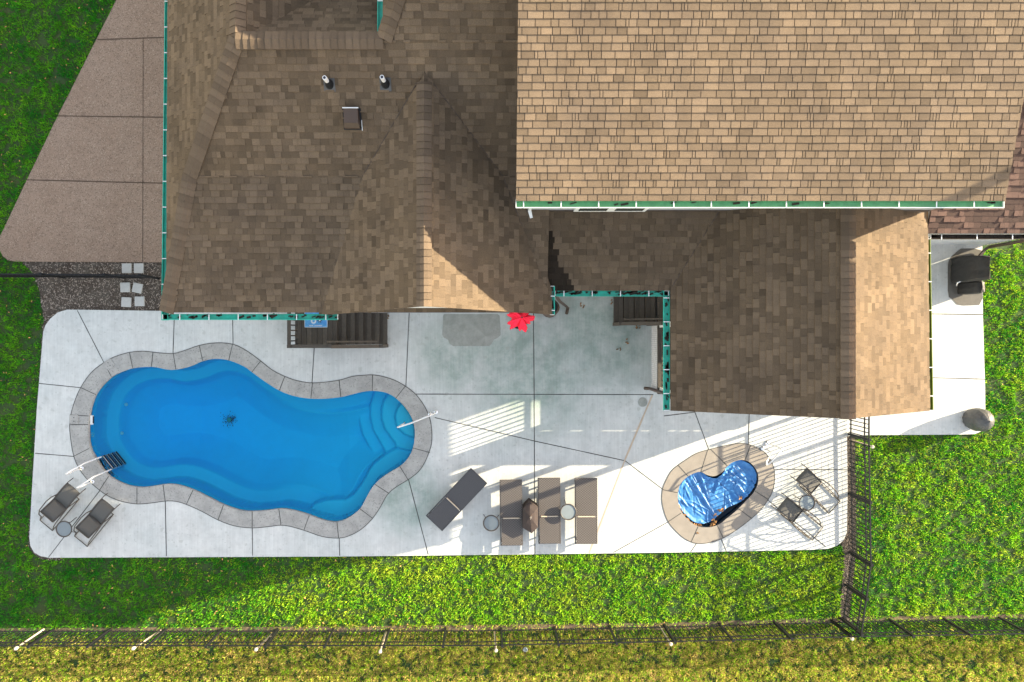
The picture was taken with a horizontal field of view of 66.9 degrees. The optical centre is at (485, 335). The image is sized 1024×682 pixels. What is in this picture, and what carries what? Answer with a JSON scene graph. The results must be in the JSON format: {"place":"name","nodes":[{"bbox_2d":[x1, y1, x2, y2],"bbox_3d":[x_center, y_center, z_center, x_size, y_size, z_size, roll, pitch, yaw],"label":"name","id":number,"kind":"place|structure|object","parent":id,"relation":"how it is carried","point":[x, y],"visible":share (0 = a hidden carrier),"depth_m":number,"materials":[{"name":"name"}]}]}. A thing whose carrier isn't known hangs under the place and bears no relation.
{"place":"outdoors","nodes":[
{"label":"outdoors","id":0,"kind":"place"},
{"bbox_2d":[0,0,164,261],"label":"driveway","id":1,"kind":"structure","parent":0,"point":[92,190],"depth_m":22.02,"materials":[{"name":"beige concrete"}]},
{"bbox_2d":[0,0,1023,681],"bbox_3d":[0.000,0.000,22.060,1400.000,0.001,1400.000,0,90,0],"label":"ground","id":2,"kind":"structure","parent":0,"point":[6,408],"depth_m":22.06,"materials":[{"name":"plant"}]},
{"bbox_2d":[0,273,159,279],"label":"metal fence","id":3,"kind":"object","parent":2,"relation":"on","point":[102,275],"visible":1,"depth_m":21.25,"materials":[{"name":"black metal"}]},
{"bbox_2d":[22,262,161,559],"bbox_3d":[-11.000,2.121,22.052,4.424,0.001,8.545,0,90,0],"label":"mulch bed","id":4,"kind":"object","parent":2,"relation":"on","point":[97,300],"visible":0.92,"depth_m":22.05,"materials":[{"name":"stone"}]},
{"bbox_2d":[120,282,130,291],"bbox_3d":[-10.242,-1.383,22.035,0.275,0.050,0.275,-1,90,0],"label":"stepping stone","id":5,"kind":"object","parent":4,"relation":"on","point":[124,286],"visible":1,"depth_m":22.01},
{"bbox_2d":[121,297,131,306],"bbox_3d":[-10.212,-0.962,22.035,0.275,0.050,0.275,2,90,0],"label":"stepping stone","id":6,"kind":"object","parent":4,"relation":"on","point":[126,301],"visible":1,"depth_m":22.01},
{"bbox_2d":[122,263,131,272],"bbox_3d":[-10.197,-1.924,22.035,0.275,0.050,0.275,0,90,0],"label":"stepping stone","id":7,"kind":"object","parent":4,"relation":"on","point":[126,267],"visible":1,"depth_m":22.01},
{"bbox_2d":[132,282,142,293],"bbox_3d":[-9.894,-1.364,22.035,0.275,0.050,0.275,11,90,0],"label":"stepping stone","id":8,"kind":"object","parent":4,"relation":"on","point":[137,287],"visible":1,"depth_m":22.01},
{"bbox_2d":[134,263,143,272],"bbox_3d":[-9.856,-1.924,22.035,0.275,0.050,0.275,0,90,0],"label":"stepping stone","id":9,"kind":"object","parent":4,"relation":"on","point":[138,267],"visible":1,"depth_m":22.01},
{"bbox_2d":[135,296,144,305],"bbox_3d":[-9.833,-0.985,22.035,0.275,0.050,0.275,-1,90,0],"label":"stepping stone","id":10,"kind":"object","parent":4,"relation":"on","point":[139,300],"visible":1,"depth_m":22.01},
{"bbox_2d":[0,1,1002,680],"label":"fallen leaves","id":11,"kind":"object","parent":2,"relation":"on","point":[160,567],"visible":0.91,"depth_m":21.99,"materials":[{"name":"brown plant"}]},
{"bbox_2d":[29,245,984,557],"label":"pool deck","id":12,"kind":"structure","parent":2,"relation":"on","point":[567,399],"depth_m":22.00,"materials":[{"name":"concrete"}]},
{"bbox_2d":[38,478,85,530],"bbox_3d":[-11.940,4.763,21.715,0.611,0.553,1.633,40,90,0],"label":"sling chair","id":13,"kind":"object","parent":12,"relation":"on","point":[56,507],"visible":1,"depth_m":21.62,"materials":[{"name":"grey fabric"}]},
{"bbox_2d":[56,517,76,536],"bbox_3d":[-11.711,5.382,21.759,0.464,0.471,0.492,-34,90,0],"label":"side table","id":14,"kind":"object","parent":12,"relation":"on","point":[63,528],"visible":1,"depth_m":21.54,"materials":[{"name":"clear glass"}]},
{"bbox_2d":[73,493,119,546],"bbox_3d":[-10.966,5.204,21.715,0.611,0.553,1.633,39,90,0],"label":"sling chair","id":15,"kind":"object","parent":12,"relation":"on","point":[89,525],"visible":1,"depth_m":21.62,"materials":[{"name":"grey fabric"}]},
{"bbox_2d":[69,342,431,537],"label":"swimming pool","id":16,"kind":"structure","parent":12,"relation":"in","point":[234,424],"depth_m":22.98,"materials":[{"name":"liquid"}]},
{"bbox_2d":[65,451,125,487],"bbox_3d":[-11.097,3.785,22.090,0.770,1.820,0.595,-38,90,0],"label":"pool ladder","id":17,"kind":"object","parent":16,"relation":"attached to","point":[113,462],"visible":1,"depth_m":22.16,"materials":[{"name":"metal"}]},
{"bbox_2d":[90,359,407,520],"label":"pool wall","id":18,"kind":"structure","parent":16,"relation":"in","point":[102,462],"depth_m":22.24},
{"bbox_2d":[287,313,387,347],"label":"wooden stairs","id":19,"kind":"structure","parent":12,"relation":"on","point":[358,330],"depth_m":21.14,"materials":[{"name":"brown wood"}]},
{"bbox_2d":[304,313,327,326],"bbox_3d":[-4.585,-0.544,20.969,0.621,0.020,0.626,0,90,0],"label":"doormat","id":20,"kind":"object","parent":19,"relation":"on","point":[315,323],"visible":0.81,"depth_m":20.96,"materials":[{"name":"blue fabric"}]},
{"bbox_2d":[397,410,437,427],"bbox_3d":[-1.891,2.353,21.814,1.160,1.171,0.123,-22,90,0],"label":"step handrail","id":21,"kind":"object","parent":12,"relation":"on","point":[429,414],"visible":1,"depth_m":21.35,"materials":[{"name":"metal"}]},
{"bbox_2d":[426,468,486,530],"bbox_3d":[-0.806,4.582,21.818,0.630,0.364,1.840,43,90,0],"label":"wicker lounger","id":22,"kind":"object","parent":12,"relation":"on","point":[465,489],"visible":1,"depth_m":21.66,"materials":[{"name":"grey wicker"}]},
{"bbox_2d":[483,514,498,530],"bbox_3d":[0.163,5.221,21.759,0.464,0.471,0.492,0,90,0],"label":"side table","id":23,"kind":"object","parent":12,"relation":"on","point":[490,522],"visible":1,"depth_m":21.54,"materials":[{"name":"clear glass"}]},
{"bbox_2d":[499,479,522,545],"bbox_3d":[0.724,4.947,21.818,0.630,0.364,1.840,-1,90,0],"label":"wicker lounger","id":24,"kind":"object","parent":12,"relation":"on","point":[511,523],"visible":1,"depth_m":21.66,"materials":[{"name":"brown wicker"}]},
{"bbox_2d":[507,313,534,331],"bbox_3d":[0.946,-0.482,20.815,0.744,2.350,0.773,0,90,0],"label":"folded umbrella","id":25,"kind":"object","parent":12,"relation":"on","point":[519,321],"visible":0.88,"depth_m":20.08,"materials":[{"name":"red fabric"}]},
{"bbox_2d":[522,498,537,532],"bbox_3d":[1.249,5.039,21.615,0.436,0.690,0.903,0,90,0],"label":"patio umbrella","id":26,"kind":"object","parent":12,"relation":"on","point":[530,514],"visible":0.99,"depth_m":21.45,"materials":[{"name":"brown fabric"}]},
{"bbox_2d":[387,299,698,533],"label":"loose leaves","id":27,"kind":"object","parent":12,"relation":"on","point":[636,327],"visible":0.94,"depth_m":21.98,"materials":[{"name":"brown plant"}]},
{"bbox_2d":[538,477,560,543],"bbox_3d":[1.791,4.895,21.818,0.630,0.364,1.840,-1,90,0],"label":"wicker lounger","id":28,"kind":"object","parent":12,"relation":"on","point":[549,505],"visible":1,"depth_m":21.66,"materials":[{"name":"brown wicker"}]},
{"bbox_2d":[560,499,576,519],"bbox_3d":[2.320,4.899,21.759,0.492,0.471,0.464,16,90,0],"label":"side table","id":29,"kind":"object","parent":12,"relation":"on","point":[568,511],"visible":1,"depth_m":21.54,"materials":[{"name":"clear glass"}]},
{"bbox_2d":[574,478,597,543],"bbox_3d":[2.821,4.903,21.818,0.630,0.364,1.840,0,90,0],"label":"wicker lounger","id":30,"kind":"object","parent":12,"relation":"on","point":[586,510],"visible":1,"depth_m":21.66,"materials":[{"name":"brown wicker"}]},
{"bbox_2d":[613,296,662,325],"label":"wooden steps","id":31,"kind":"structure","parent":12,"relation":"on","point":[633,310],"depth_m":21.40,"materials":[{"name":"brown wood"}]},
{"bbox_2d":[661,443,774,543],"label":"spa pool","id":32,"kind":"structure","parent":12,"relation":"in","point":[714,462],"depth_m":21.99,"materials":[{"name":"beige stone"}]},
{"bbox_2d":[697,460,754,525],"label":"spa water","id":33,"kind":"structure","parent":32,"relation":"in","point":[735,507],"depth_m":22.20,"materials":[{"name":"liquid"}]},
{"bbox_2d":[678,460,756,523],"bbox_3d":[6.579,4.307,22.075,2.396,0.176,1.463,-33,90,0],"label":"tarpaulin","id":34,"kind":"object","parent":33,"relation":"on","point":[703,498],"visible":1,"depth_m":22.08,"materials":[{"name":"blue plastic"}]},
{"bbox_2d":[679,496,742,526],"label":"leaf litter","id":35,"kind":"object","parent":34,"relation":"on","point":[722,509],"visible":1,"depth_m":22.03,"materials":[{"name":"brown plant"}]},
{"bbox_2d":[761,441,781,465],"bbox_3d":[7.862,3.269,21.582,0.204,0.839,0.639,41,90,0],"label":"spa handrail","id":36,"kind":"object","parent":12,"relation":"on","point":[766,443],"visible":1,"depth_m":21.39,"materials":[{"name":"metal"}]},
{"bbox_2d":[771,492,822,540],"bbox_3d":[8.808,5.107,21.715,1.633,0.552,0.611,39,90,0],"label":"sling chair","id":37,"kind":"object","parent":12,"relation":"on","point":[789,510],"visible":1,"depth_m":21.63,"materials":[{"name":"grey fabric"}]},
{"bbox_2d":[793,495,814,510],"bbox_3d":[8.957,4.636,21.759,0.492,0.471,0.464,-30,90,0],"label":"side table","id":38,"kind":"object","parent":12,"relation":"on","point":[807,502],"visible":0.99,"depth_m":21.54,"materials":[{"name":"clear glass"}]},
{"bbox_2d":[790,463,840,513],"bbox_3d":[9.320,4.315,21.715,1.633,0.552,0.611,43,90,0],"label":"sling chair","id":39,"kind":"object","parent":12,"relation":"on","point":[809,481],"visible":1,"depth_m":21.63,"materials":[{"name":"beige metal"}]},
{"bbox_2d":[948,248,982,305],"bbox_3d":[13.629,-1.674,21.996,0.985,0.008,1.621,0,90,0],"label":"grill mat","id":40,"kind":"object","parent":12,"relation":"on","point":[962,299],"visible":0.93,"depth_m":21.99,"materials":[{"name":"rubber"}]},
{"bbox_2d":[951,255,989,294],"bbox_3d":[13.366,-1.683,21.376,0.551,1.211,1.064,0,90,0],"label":"covered grill","id":41,"kind":"object","parent":40,"relation":"on","point":[970,274],"visible":1,"depth_m":21.23,"materials":[{"name":"fabric"}]},
{"bbox_2d":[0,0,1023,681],"bbox_3d":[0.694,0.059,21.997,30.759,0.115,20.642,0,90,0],"label":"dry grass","id":42,"kind":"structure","parent":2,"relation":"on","point":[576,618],"depth_m":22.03,"materials":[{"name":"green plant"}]},
{"bbox_2d":[0,623,1023,681],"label":"straw grass","id":43,"kind":"structure","parent":2,"relation":"on","point":[385,651],"depth_m":22.03,"materials":[{"name":"yellow plant"}]},
{"bbox_2d":[0,614,1023,631],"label":"soil strip","id":44,"kind":"object","parent":2,"relation":"on","point":[581,625],"visible":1,"depth_m":22.05,"materials":[{"name":"brown soil"}]},
{"bbox_2d":[14,628,44,649],"bbox_3d":[-12.574,8.375,21.365,0.140,1.273,0.098,-29,90,0],"label":"wooden stake","id":45,"kind":"object","parent":44,"relation":"on","point":[27,640],"visible":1,"depth_m":21.36,"materials":[{"name":"brown wood"}]},
{"bbox_2d":[131,630,161,649],"bbox_3d":[-9.341,8.388,21.365,0.307,1.279,0.097,0,90,0],"label":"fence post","id":46,"kind":"object","parent":44,"relation":"on","point":[134,647],"visible":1,"depth_m":21.23,"materials":[{"name":"beige wood"}]},
{"bbox_2d":[254,632,273,650],"bbox_3d":[-6.081,8.416,21.365,0.243,1.277,0.097,0,90,0],"label":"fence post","id":47,"kind":"object","parent":44,"relation":"on","point":[256,648],"visible":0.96,"depth_m":21.14,"materials":[{"name":"beige wood"}]},
{"bbox_2d":[379,632,386,652],"bbox_3d":[-2.819,8.446,21.365,0.098,1.273,0.152,0,90,0],"label":"wooden stake","id":48,"kind":"object","parent":44,"relation":"on","point":[380,650],"visible":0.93,"depth_m":21.17,"materials":[{"name":"brown wood"}]},
{"bbox_2d":[494,631,497,651],"bbox_3d":[0.284,8.432,21.365,0.103,1.272,0.123,0,90,0],"label":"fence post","id":49,"kind":"object","parent":44,"relation":"on","point":[495,650],"visible":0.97,"depth_m":21.08,"materials":[{"name":"beige wood"}]},
{"bbox_2d":[0,616,1023,647],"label":"metal fence","id":50,"kind":"object","parent":44,"relation":"on","point":[615,639],"visible":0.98,"depth_m":21.24,"materials":[{"name":"black metal"}]},
{"bbox_2d":[659,626,672,645],"bbox_3d":[4.979,8.273,21.365,0.100,1.271,0.097,0,90,0],"label":"wooden stake","id":51,"kind":"object","parent":44,"relation":"on","point":[670,643],"visible":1,"depth_m":21.06,"materials":[{"name":"brown wood"}]},
{"bbox_2d":[159,0,1023,418],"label":"house","id":52,"kind":"structure","parent":2,"relation":"on","point":[767,204],"depth_m":16.50,"materials":[{"name":"brown"}]},
{"bbox_2d":[573,208,648,211],"bbox_3d":[2.810,-2.841,16.790,1.620,1.580,0.057,0,90,0],"label":"window","id":53,"kind":"structure","parent":52,"relation":"in","point":[575,209],"depth_m":17.36,"materials":[{"name":"white metal"}]},
{"bbox_2d":[839,437,855,621],"bbox_3d":[10.197,5.439,22.048,0.697,0.001,5.424,0,90,0],"label":"fence strip","id":54,"kind":"object","parent":2,"relation":"on","point":[854,529],"visible":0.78,"depth_m":22.05,"materials":[{"name":"metal"}]},
{"bbox_2d":[839,436,856,621],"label":"mulch chips","id":55,"kind":"object","parent":54,"relation":"on","point":[850,531],"visible":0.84,"depth_m":22.03,"materials":[{"name":"brown wood"}]},
{"bbox_2d":[840,417,873,636],"bbox_3d":[10.324,4.890,21.425,0.266,1.310,6.364,2,90,0],"label":"metal fence","id":56,"kind":"object","parent":54,"relation":"on","point":[865,561],"visible":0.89,"depth_m":21.19,"materials":[{"name":"black metal"}]},
{"bbox_2d":[849,439,859,556],"bbox_3d":[10.326,4.501,21.690,0.034,0.620,3.305,-1,90,0],"label":"wire mesh","id":57,"kind":"object","parent":56,"relation":"attached to","point":[855,513],"visible":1,"depth_m":21.66,"materials":[{"name":"black metal"}]},
{"bbox_2d":[849,439,874,448],"bbox_3d":[10.389,2.978,21.365,0.101,1.272,0.097,0,90,0],"label":"wooden stake","id":58,"kind":"object","parent":56,"relation":"attached to","point":[872,446],"visible":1,"depth_m":21.05,"materials":[{"name":"brown wood"}]},
{"bbox_2d":[543,300,559,317],"bbox_3d":[1.780,-0.780,21.575,0.516,0.830,0.516,45,90,0],"label":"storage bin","id":59,"kind":"object","parent":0,"point":[557,307],"visible":0.33,"depth_m":21.23,"materials":[{"name":"metal"}]},
{"bbox_2d":[962,408,994,431],"bbox_3d":[13.816,2.348,21.580,0.657,0.800,0.654,0,90,0],"label":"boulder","id":60,"kind":"object","parent":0,"point":[978,419],"visible":1,"depth_m":21.43,"materials":[{"name":"beige stone"}]}
]}

